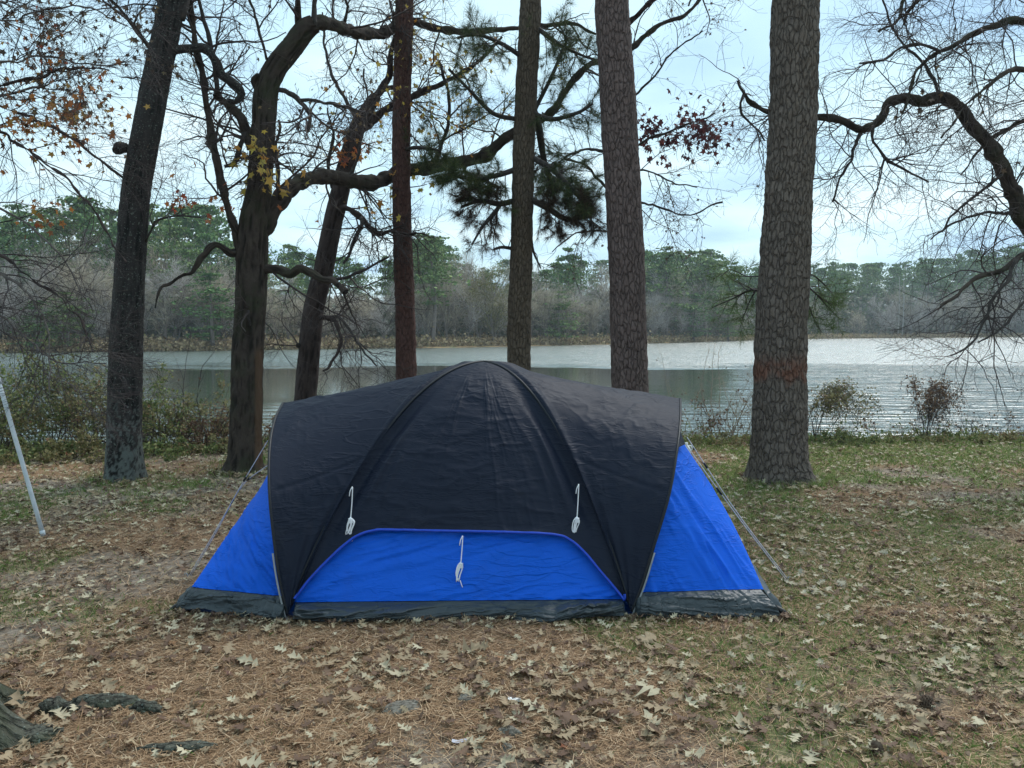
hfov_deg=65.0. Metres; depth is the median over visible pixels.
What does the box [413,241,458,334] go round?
pine tree
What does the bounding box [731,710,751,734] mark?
fallen leaf
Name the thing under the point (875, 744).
pine cone
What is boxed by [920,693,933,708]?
pine cone
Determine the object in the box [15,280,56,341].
bare tree
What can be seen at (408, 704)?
stone
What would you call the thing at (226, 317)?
bare tree
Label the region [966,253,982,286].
pine tree
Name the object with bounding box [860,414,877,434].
bare bush
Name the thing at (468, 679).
fallen leaf
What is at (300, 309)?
bare tree
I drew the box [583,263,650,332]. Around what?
bare tree
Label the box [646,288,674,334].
bare tree
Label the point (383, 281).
pine tree
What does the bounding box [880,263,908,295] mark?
pine tree
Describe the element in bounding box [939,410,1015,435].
bare bush
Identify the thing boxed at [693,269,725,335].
pine tree
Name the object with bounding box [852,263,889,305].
pine tree
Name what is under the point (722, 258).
pine tree
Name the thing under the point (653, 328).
bare tree
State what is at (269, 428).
shrub
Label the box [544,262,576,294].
pine tree
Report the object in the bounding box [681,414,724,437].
bare bush
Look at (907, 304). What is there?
bare tree
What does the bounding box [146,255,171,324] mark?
bare tree
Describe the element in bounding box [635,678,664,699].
fallen leaf
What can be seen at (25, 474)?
tent pole
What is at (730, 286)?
pine tree
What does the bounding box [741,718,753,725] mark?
fallen leaf
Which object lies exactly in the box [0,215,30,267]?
pine tree
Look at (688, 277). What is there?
pine tree
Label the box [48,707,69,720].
fallen leaf
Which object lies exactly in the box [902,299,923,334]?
bare tree
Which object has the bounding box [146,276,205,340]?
bare tree
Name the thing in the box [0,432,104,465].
plants
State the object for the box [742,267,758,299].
pine tree
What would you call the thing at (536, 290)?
bare tree
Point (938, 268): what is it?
pine tree
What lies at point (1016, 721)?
fallen leaf
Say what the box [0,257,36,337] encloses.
bare tree
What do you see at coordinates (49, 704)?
exposed root
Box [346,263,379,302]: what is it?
pine tree
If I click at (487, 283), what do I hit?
pine tree
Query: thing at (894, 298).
bare tree
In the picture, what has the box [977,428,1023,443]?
plants
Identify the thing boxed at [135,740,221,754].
exposed root
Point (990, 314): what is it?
bare tree
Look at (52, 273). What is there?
bare tree
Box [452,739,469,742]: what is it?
plastic strip
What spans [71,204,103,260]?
pine tree
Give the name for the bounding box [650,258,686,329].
pine tree
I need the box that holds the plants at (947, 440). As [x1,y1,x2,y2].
[884,427,985,444]
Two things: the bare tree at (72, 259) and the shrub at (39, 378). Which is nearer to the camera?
the shrub at (39, 378)
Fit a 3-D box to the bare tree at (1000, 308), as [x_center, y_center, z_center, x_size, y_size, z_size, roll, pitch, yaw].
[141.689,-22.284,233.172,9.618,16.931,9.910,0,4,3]
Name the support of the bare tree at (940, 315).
on the ground at (10, 629)
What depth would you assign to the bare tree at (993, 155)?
8.62 m
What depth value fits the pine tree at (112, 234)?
89.07 m
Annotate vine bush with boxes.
[808,375,892,435]
[895,374,977,434]
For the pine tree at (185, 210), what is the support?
on the ground at (10, 629)
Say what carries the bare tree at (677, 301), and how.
on the ground at (10, 629)
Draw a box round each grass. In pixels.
[0,434,1023,524]
[0,505,1023,767]
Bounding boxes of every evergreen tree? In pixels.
[7,300,71,352]
[30,292,99,345]
[159,272,234,345]
[531,291,587,338]
[664,294,725,340]
[708,299,750,340]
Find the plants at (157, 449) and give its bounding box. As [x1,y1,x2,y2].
[102,433,226,466]
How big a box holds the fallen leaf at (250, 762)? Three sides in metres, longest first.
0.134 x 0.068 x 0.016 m
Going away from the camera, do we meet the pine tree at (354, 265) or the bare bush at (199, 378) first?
the bare bush at (199, 378)
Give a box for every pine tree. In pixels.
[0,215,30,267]
[0,218,26,265]
[0,228,20,289]
[0,233,34,291]
[0,683,58,754]
[1,203,60,273]
[1,222,70,309]
[20,233,72,294]
[26,193,116,332]
[27,207,96,255]
[30,219,97,296]
[62,207,107,259]
[70,229,116,289]
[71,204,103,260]
[79,206,117,246]
[86,222,116,273]
[103,259,162,301]
[111,203,193,271]
[146,234,176,333]
[147,218,207,324]
[150,205,220,259]
[152,211,190,269]
[153,206,205,275]
[153,243,214,337]
[161,203,227,277]
[177,232,231,336]
[183,204,229,286]
[187,241,235,332]
[199,241,273,311]
[201,210,235,267]
[224,230,294,267]
[265,253,290,333]
[267,244,309,295]
[277,250,313,297]
[279,259,307,335]
[297,254,329,292]
[299,253,315,290]
[331,257,367,305]
[332,258,369,299]
[341,266,370,294]
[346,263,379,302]
[368,255,392,308]
[374,268,393,302]
[377,276,415,298]
[379,260,420,286]
[380,232,451,290]
[392,0,457,379]
[413,235,470,341]
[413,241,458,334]
[413,247,443,334]
[414,244,460,286]
[425,0,606,370]
[440,245,466,323]
[440,267,470,331]
[456,263,478,320]
[470,273,502,324]
[474,269,498,328]
[491,259,509,297]
[532,269,569,335]
[532,272,556,290]
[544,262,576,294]
[545,247,597,301]
[547,258,583,294]
[555,259,583,292]
[569,260,603,292]
[572,264,589,294]
[576,276,602,316]
[586,260,608,288]
[586,284,604,313]
[594,0,648,392]
[645,246,707,337]
[645,251,672,333]
[646,255,675,291]
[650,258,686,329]
[672,268,689,334]
[673,254,704,332]
[680,249,740,337]
[682,262,698,309]
[683,250,696,284]
[688,253,724,300]
[688,255,722,330]
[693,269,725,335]
[696,0,863,486]
[712,254,745,290]
[713,268,727,323]
[714,271,745,331]
[718,256,739,304]
[721,280,740,300]
[729,261,756,307]
[731,267,757,328]
[740,277,757,327]
[742,266,758,324]
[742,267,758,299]
[810,262,824,329]
[810,266,864,299]
[810,278,831,330]
[811,267,828,325]
[817,261,849,308]
[820,271,844,330]
[826,275,849,334]
[838,263,861,320]
[842,273,860,329]
[843,263,862,319]
[845,263,889,332]
[848,282,878,330]
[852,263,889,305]
[854,268,891,332]
[858,262,888,319]
[868,280,890,332]
[879,278,909,330]
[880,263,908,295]
[881,267,911,292]
[882,271,907,330]
[884,260,916,289]
[903,258,958,324]
[904,279,922,308]
[908,263,951,332]
[909,257,942,329]
[913,261,963,327]
[929,258,968,331]
[931,277,962,332]
[943,253,980,328]
[955,265,974,326]
[960,249,989,328]
[961,273,997,326]
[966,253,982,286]
[975,252,1005,329]
[977,263,1002,293]
[981,257,1007,332]
[991,243,1023,261]
[996,249,1021,285]
[997,249,1023,332]
[1000,258,1023,332]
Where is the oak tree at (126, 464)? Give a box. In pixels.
[0,0,301,482]
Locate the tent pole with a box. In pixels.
[0,378,45,535]
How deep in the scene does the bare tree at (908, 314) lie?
217.36 m
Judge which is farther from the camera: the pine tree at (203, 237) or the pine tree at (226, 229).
the pine tree at (226, 229)
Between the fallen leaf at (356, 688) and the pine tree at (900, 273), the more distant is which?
the pine tree at (900, 273)
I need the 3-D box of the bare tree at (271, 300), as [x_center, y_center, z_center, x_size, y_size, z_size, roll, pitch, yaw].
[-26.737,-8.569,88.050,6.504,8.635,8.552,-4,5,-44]
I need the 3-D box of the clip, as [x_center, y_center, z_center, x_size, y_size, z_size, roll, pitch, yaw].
[2.143,0.806,9.877,0.118,0.173,0.118,4,5,45]
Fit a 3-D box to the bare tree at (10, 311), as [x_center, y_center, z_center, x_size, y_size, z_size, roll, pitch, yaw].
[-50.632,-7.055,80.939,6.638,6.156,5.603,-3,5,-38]
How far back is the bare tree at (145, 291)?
85.35 m
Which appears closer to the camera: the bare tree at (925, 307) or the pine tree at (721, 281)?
the pine tree at (721, 281)
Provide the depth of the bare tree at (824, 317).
199.28 m
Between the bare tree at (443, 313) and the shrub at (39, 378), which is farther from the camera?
the bare tree at (443, 313)
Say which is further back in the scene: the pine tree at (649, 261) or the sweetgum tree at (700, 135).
the pine tree at (649, 261)
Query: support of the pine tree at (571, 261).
on the ground at (10, 629)
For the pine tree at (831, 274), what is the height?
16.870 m
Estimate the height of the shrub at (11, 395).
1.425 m
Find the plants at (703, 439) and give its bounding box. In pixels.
[682,433,750,450]
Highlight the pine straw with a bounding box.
[0,500,1023,767]
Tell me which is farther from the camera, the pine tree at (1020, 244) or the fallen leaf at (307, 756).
the pine tree at (1020, 244)
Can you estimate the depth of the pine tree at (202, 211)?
99.77 m
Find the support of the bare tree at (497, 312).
on the ground at (10, 629)
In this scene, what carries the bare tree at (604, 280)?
on the ground at (10, 629)
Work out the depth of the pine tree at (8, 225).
95.05 m
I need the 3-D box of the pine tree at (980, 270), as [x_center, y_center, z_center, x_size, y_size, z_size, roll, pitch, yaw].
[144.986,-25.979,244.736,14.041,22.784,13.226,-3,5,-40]
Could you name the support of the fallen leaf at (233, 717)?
on the pine straw
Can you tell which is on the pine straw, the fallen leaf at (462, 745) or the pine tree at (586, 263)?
the fallen leaf at (462, 745)
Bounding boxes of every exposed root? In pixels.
[24,723,63,748]
[37,696,71,716]
[71,693,140,711]
[128,699,166,714]
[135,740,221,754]
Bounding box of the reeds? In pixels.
[0,325,1023,352]
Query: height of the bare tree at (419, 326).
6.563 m
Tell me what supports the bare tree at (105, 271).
on the ground at (10, 629)
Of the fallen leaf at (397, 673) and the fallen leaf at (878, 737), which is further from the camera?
the fallen leaf at (397, 673)
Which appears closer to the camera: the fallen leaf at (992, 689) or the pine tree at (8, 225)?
the fallen leaf at (992, 689)
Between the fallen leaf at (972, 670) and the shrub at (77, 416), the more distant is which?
the shrub at (77, 416)
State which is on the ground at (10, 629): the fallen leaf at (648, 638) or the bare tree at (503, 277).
the bare tree at (503, 277)
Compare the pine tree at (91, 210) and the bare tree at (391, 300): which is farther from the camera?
the bare tree at (391, 300)
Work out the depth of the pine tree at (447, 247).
116.48 m
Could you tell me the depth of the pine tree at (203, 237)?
92.17 m
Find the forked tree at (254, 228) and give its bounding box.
[128,0,740,475]
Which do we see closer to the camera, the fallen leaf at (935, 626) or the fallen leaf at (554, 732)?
the fallen leaf at (554, 732)
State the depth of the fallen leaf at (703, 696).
3.44 m
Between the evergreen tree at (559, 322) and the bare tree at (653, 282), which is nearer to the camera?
the evergreen tree at (559, 322)
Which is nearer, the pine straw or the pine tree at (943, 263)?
the pine straw
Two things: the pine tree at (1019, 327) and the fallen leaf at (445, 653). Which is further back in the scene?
the pine tree at (1019, 327)
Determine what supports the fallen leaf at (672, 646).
on the pine straw
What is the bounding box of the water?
[0,337,1023,444]
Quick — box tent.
[168,360,793,622]
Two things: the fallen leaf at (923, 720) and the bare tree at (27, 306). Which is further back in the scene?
the bare tree at (27, 306)
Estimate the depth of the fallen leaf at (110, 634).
4.18 m
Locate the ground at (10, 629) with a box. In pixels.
[0,311,1023,767]
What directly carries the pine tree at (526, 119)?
on the ground at (10, 629)
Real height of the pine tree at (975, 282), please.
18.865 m
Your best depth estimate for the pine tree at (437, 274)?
97.58 m
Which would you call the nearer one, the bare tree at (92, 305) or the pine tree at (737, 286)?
the bare tree at (92, 305)
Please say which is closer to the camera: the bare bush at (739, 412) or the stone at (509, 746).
the stone at (509, 746)
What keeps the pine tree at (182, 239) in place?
on the ground at (10, 629)
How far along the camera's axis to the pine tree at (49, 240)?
87.56 m
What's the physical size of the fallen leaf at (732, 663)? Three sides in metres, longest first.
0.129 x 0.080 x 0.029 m
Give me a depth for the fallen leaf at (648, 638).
4.04 m
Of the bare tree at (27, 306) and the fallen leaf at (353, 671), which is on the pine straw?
the fallen leaf at (353, 671)
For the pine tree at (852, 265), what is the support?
on the ground at (10, 629)
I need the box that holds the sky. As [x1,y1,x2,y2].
[0,0,1023,307]
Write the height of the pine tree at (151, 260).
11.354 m
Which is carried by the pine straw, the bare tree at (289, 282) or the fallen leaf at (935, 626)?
the fallen leaf at (935, 626)
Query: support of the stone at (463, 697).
on the ground at (10, 629)
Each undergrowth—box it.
[0,266,1023,339]
[0,406,1021,462]
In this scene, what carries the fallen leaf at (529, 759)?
on the pine straw
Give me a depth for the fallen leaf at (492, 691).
3.50 m
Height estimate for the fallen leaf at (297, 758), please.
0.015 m
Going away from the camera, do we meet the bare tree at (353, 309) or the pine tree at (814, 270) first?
the bare tree at (353, 309)
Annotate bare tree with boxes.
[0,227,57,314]
[0,257,18,327]
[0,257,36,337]
[0,271,23,333]
[0,289,28,336]
[9,288,49,337]
[15,218,100,295]
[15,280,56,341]
[17,238,112,337]
[17,265,58,332]
[19,240,93,325]
[19,280,78,338]
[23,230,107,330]
[39,246,109,298]
[39,247,114,339]
[50,242,94,315]
[54,238,152,331]
[66,211,168,316]
[79,269,111,338]
[85,273,111,337]
[86,257,113,288]
[86,284,111,338]
[92,283,160,326]
[97,276,149,324]
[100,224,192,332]
[144,271,160,333]
[145,268,202,340]
[145,274,178,338]
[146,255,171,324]
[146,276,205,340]
[147,251,200,339]
[152,232,224,334]
[167,251,232,330]
[183,256,234,336]
[197,256,234,335]
[199,263,234,339]
[212,295,234,337]
[265,275,299,339]
[266,297,286,339]
[268,285,295,333]
[273,297,299,338]
[276,276,300,331]
[286,297,303,322]
[287,289,304,334]
[295,299,330,340]
[322,304,339,337]
[326,291,352,325]
[332,292,380,338]
[340,280,377,322]
[341,298,363,334]
[346,295,371,340]
[357,286,382,337]
[359,289,388,335]
[366,287,395,339]
[366,308,390,341]
[384,282,394,323]
[391,272,451,338]
[392,284,430,324]
[415,297,432,339]
[423,285,449,337]
[425,257,463,339]
[432,273,471,335]
[438,249,486,327]
[439,242,496,329]
[441,267,488,337]
[453,239,506,335]
[456,255,509,340]
[457,282,502,337]
[462,296,480,336]
[480,256,534,329]
[480,271,536,312]
[480,291,507,336]
[498,290,507,333]
[506,257,573,328]
[508,276,556,336]
[531,263,559,335]
[531,275,560,336]
[531,275,574,336]
[543,282,590,338]
[548,277,562,331]
[556,281,590,335]
[558,262,601,334]
[560,289,594,334]
[576,293,609,332]
[578,276,609,336]
[578,292,609,337]
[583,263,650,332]
[585,256,609,290]
[586,297,604,333]
[645,268,669,335]
[645,274,678,335]
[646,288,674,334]
[646,292,665,334]
[646,296,672,329]
[647,262,696,334]
[655,291,682,336]
[662,294,689,337]
[663,0,1023,435]
[674,293,707,331]
[676,281,716,335]
[676,294,701,335]
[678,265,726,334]
[696,280,741,326]
[707,303,732,337]
[713,292,740,329]
[717,305,742,333]
[729,290,753,332]
[807,302,820,326]
[816,305,836,323]
[848,311,864,333]
[848,311,866,333]
[863,289,894,333]
[873,276,914,332]
[873,296,902,334]
[882,282,928,330]
[883,308,901,333]
[895,291,933,333]
[898,302,921,334]
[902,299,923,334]
[904,299,929,332]
[913,287,939,331]
[917,290,942,332]
[921,295,938,334]
[930,287,969,332]
[935,283,968,332]
[936,298,969,331]
[941,281,988,330]
[959,290,980,331]
[961,281,1011,331]
[963,299,980,333]
[979,296,999,333]
[981,296,1003,333]
[985,281,1009,330]
[996,260,1023,331]
[996,303,1017,332]
[997,293,1022,334]
[1000,268,1023,331]
[1009,289,1023,333]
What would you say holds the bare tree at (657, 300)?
on the ground at (10, 629)
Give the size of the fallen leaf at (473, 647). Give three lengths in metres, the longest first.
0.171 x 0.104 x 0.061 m
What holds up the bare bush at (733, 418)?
on the ground at (10, 629)
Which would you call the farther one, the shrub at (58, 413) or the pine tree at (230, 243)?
the pine tree at (230, 243)
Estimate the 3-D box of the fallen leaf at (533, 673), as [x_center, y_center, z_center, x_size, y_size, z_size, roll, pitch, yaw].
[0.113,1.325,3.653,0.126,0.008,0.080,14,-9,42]
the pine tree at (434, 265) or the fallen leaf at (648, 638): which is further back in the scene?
the pine tree at (434, 265)
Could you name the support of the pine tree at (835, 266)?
on the ground at (10, 629)
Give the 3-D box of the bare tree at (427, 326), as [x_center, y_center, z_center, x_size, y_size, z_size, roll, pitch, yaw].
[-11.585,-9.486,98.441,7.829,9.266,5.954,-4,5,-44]
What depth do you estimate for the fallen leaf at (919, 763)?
2.91 m
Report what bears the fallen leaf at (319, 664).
on the pine straw
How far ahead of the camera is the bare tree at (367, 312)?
98.16 m
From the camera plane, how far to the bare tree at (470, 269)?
109.08 m
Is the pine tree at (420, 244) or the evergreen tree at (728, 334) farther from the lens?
the evergreen tree at (728, 334)
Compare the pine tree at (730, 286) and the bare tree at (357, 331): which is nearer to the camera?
the bare tree at (357, 331)
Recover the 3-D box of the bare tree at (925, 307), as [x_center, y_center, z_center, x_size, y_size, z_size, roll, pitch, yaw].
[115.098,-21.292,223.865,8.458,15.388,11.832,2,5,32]
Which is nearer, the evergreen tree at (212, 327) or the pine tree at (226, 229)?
the evergreen tree at (212, 327)
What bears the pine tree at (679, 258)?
on the ground at (10, 629)
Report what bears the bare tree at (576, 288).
on the ground at (10, 629)
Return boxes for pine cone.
[868,740,883,753]
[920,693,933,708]
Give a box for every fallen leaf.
[4,688,22,707]
[12,735,30,755]
[32,755,68,767]
[39,745,57,759]
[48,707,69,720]
[49,744,65,750]
[63,654,81,660]
[65,640,83,645]
[67,680,80,690]
[71,630,80,638]
[85,647,103,659]
[99,676,118,691]
[103,626,124,635]
[125,649,144,661]
[192,625,208,633]
[201,644,216,656]
[208,714,221,719]
[222,643,235,653]
[224,713,253,720]
[229,753,263,767]
[231,720,246,730]
[236,654,258,667]
[287,650,307,661]
[287,753,311,760]
[293,753,303,760]
[310,694,334,706]
[312,660,335,666]
[315,708,332,715]
[335,686,363,690]
[341,689,361,702]
[347,666,360,675]
[353,759,369,765]
[373,695,387,706]
[379,659,389,667]
[385,667,411,676]
[392,627,403,638]
[437,649,451,661]
[447,664,464,669]
[452,742,465,755]
[455,637,479,656]
[459,672,475,680]
[466,735,481,748]
[473,640,488,650]
[485,687,504,696]
[497,695,510,704]
[518,744,528,756]
[520,699,544,712]
[523,756,550,761]
[524,641,545,652]
[528,671,541,677]
[534,727,561,736]
[546,709,581,722]
[555,685,583,699]
[565,679,587,690]
[572,636,583,643]
[588,694,610,706]
[590,706,607,713]
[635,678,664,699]
[639,631,656,644]
[641,708,665,726]
[642,641,667,649]
[642,700,676,711]
[645,725,666,733]
[662,643,678,649]
[669,691,688,703]
[683,746,704,759]
[699,693,706,700]
[702,648,711,654]
[729,658,746,667]
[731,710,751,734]
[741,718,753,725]
[766,702,795,705]
[803,748,820,764]
[851,713,868,720]
[870,712,884,721]
[870,732,883,740]
[875,653,899,664]
[881,741,897,747]
[883,647,898,653]
[883,664,902,671]
[904,756,934,767]
[908,719,917,732]
[908,725,922,731]
[914,712,931,737]
[929,624,944,628]
[929,628,943,637]
[931,655,946,667]
[938,626,960,634]
[958,688,972,697]
[960,665,979,673]
[987,686,998,692]
[1007,715,1021,723]
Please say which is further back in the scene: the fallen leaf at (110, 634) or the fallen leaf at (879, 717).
the fallen leaf at (110, 634)
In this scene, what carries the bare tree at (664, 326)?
on the ground at (10, 629)
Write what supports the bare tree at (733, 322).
on the ground at (10, 629)
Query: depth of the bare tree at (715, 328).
153.69 m
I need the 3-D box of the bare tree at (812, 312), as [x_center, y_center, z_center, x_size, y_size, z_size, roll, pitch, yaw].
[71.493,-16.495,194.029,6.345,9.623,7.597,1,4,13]
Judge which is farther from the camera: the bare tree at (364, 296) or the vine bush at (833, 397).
the bare tree at (364, 296)
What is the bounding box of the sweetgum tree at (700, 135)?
[511,0,768,298]
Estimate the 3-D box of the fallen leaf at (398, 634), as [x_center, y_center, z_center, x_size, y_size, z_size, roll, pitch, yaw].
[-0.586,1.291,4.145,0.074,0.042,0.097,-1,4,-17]
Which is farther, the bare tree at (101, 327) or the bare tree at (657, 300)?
the bare tree at (657, 300)
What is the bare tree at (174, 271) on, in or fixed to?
on the ground at (10, 629)
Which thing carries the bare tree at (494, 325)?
on the ground at (10, 629)
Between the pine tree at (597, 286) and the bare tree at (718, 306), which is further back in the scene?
the bare tree at (718, 306)
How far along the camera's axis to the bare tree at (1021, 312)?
238.66 m
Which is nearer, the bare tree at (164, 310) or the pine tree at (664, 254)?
the bare tree at (164, 310)
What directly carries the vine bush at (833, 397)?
on the ground at (10, 629)
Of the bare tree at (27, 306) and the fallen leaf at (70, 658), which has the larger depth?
the bare tree at (27, 306)
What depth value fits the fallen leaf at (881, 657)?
3.84 m
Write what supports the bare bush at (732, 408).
on the ground at (10, 629)
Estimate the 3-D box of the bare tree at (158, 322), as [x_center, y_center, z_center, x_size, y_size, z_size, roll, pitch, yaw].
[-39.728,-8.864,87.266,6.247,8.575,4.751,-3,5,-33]
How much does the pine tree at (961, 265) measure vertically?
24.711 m
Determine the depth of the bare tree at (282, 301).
98.29 m
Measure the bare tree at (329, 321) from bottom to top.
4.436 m
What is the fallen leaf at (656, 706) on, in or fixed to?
on the pine straw
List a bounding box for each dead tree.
[896,277,901,333]
[901,288,904,335]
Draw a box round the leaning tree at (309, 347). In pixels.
[215,0,544,400]
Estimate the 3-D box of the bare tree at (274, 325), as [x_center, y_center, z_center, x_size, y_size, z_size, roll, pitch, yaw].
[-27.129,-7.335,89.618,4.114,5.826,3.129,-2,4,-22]
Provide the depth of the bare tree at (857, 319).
201.91 m
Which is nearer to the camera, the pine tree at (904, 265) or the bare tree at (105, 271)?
the bare tree at (105, 271)
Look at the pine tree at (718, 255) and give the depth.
173.60 m
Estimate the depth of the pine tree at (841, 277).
199.29 m
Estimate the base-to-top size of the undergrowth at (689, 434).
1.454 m
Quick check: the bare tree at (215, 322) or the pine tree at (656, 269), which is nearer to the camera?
the bare tree at (215, 322)
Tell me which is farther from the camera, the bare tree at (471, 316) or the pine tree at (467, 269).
the pine tree at (467, 269)
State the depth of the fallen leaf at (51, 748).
3.04 m
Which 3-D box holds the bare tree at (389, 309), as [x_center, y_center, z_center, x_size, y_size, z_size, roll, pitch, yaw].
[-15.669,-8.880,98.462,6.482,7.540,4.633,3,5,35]
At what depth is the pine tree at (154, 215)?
95.69 m
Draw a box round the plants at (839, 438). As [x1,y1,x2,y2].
[808,428,870,446]
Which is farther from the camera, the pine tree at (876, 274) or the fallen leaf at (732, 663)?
the pine tree at (876, 274)
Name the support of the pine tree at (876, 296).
on the ground at (10, 629)
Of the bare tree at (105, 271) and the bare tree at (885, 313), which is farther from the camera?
the bare tree at (885, 313)
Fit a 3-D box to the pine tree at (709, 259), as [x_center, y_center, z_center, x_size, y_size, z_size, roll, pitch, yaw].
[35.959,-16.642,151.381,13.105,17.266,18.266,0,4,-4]
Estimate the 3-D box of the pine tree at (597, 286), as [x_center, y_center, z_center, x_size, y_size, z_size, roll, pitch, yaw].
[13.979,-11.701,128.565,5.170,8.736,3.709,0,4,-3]
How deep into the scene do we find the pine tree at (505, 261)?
128.43 m
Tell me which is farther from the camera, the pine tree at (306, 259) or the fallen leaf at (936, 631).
the pine tree at (306, 259)
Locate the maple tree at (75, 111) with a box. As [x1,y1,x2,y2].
[0,0,246,489]
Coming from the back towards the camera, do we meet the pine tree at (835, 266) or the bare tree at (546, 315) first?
the pine tree at (835, 266)
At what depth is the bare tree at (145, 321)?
87.04 m
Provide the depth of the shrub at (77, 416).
10.42 m
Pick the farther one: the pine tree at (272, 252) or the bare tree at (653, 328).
the bare tree at (653, 328)
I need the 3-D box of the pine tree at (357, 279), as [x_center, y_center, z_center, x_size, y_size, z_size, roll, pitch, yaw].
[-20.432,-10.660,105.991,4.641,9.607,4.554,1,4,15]
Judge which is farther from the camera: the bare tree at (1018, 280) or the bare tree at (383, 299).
the bare tree at (1018, 280)
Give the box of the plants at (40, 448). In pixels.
[0,432,88,465]
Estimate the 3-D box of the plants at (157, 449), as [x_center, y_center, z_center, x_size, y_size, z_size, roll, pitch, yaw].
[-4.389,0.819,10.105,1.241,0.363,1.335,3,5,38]
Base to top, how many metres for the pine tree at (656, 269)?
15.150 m
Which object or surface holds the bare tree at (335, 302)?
on the ground at (10, 629)
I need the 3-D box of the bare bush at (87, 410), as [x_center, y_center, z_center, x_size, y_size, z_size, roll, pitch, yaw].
[-5.869,0.237,11.297,2.660,1.293,1.410,0,4,0]
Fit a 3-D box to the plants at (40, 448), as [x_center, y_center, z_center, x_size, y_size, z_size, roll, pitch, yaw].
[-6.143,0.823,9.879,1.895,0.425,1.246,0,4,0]
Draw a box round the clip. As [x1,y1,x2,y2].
[685,442,692,452]
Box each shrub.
[0,329,165,448]
[0,351,81,451]
[0,358,144,452]
[10,347,167,443]
[91,369,229,445]
[105,372,229,445]
[169,400,229,444]
[193,408,274,441]
[263,413,274,441]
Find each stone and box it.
[381,699,420,714]
[457,693,473,702]
[497,725,521,737]
[500,742,513,751]
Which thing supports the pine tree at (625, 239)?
on the ground at (10, 629)
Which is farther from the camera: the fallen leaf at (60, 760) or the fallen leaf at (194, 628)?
the fallen leaf at (194, 628)
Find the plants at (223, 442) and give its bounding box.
[162,433,267,455]
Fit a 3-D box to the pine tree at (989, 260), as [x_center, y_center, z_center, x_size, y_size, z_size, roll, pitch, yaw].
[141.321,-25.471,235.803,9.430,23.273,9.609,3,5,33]
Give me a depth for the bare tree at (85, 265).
87.34 m
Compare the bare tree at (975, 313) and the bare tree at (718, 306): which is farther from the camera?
the bare tree at (975, 313)
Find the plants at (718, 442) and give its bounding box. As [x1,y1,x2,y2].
[681,430,749,450]
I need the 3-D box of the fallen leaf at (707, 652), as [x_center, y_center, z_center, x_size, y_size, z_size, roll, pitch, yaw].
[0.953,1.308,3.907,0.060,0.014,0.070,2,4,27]
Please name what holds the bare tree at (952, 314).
on the ground at (10, 629)
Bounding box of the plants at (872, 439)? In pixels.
[828,432,937,446]
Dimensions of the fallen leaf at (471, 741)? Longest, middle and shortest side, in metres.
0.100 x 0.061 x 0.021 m
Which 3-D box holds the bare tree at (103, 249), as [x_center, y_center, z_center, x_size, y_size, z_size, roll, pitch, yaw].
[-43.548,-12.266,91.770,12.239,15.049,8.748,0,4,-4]
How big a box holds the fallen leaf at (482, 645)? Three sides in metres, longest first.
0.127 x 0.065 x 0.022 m
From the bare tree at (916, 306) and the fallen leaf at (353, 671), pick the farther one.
the bare tree at (916, 306)
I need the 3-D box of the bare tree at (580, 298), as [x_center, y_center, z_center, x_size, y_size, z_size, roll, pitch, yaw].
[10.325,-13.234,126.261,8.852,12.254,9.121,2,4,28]
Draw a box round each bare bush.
[13,359,179,439]
[23,312,281,447]
[657,337,752,438]
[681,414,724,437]
[682,390,751,440]
[689,383,751,435]
[717,389,751,436]
[808,409,893,438]
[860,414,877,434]
[871,419,943,436]
[912,411,986,435]
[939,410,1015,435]
[952,408,1023,435]
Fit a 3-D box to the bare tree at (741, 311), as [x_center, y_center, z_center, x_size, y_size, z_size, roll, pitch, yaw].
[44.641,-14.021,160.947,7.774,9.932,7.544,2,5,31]
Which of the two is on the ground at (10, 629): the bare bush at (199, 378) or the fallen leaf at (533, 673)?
the bare bush at (199, 378)
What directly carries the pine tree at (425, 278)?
on the ground at (10, 629)
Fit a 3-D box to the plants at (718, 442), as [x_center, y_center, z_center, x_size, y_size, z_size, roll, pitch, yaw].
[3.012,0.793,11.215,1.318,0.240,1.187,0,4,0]
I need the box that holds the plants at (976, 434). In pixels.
[915,430,1023,446]
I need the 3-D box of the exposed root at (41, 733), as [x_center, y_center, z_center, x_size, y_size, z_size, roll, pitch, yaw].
[-1.867,1.388,3.150,0.176,0.076,0.184,1,4,9]
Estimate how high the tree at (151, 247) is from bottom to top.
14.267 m
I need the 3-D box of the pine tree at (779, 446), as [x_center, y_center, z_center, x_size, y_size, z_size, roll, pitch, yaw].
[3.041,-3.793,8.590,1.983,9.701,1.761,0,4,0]
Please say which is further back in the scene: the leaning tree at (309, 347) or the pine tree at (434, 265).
the pine tree at (434, 265)
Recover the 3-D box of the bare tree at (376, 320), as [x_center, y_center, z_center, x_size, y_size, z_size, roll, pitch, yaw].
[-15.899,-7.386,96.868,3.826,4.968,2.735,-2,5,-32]

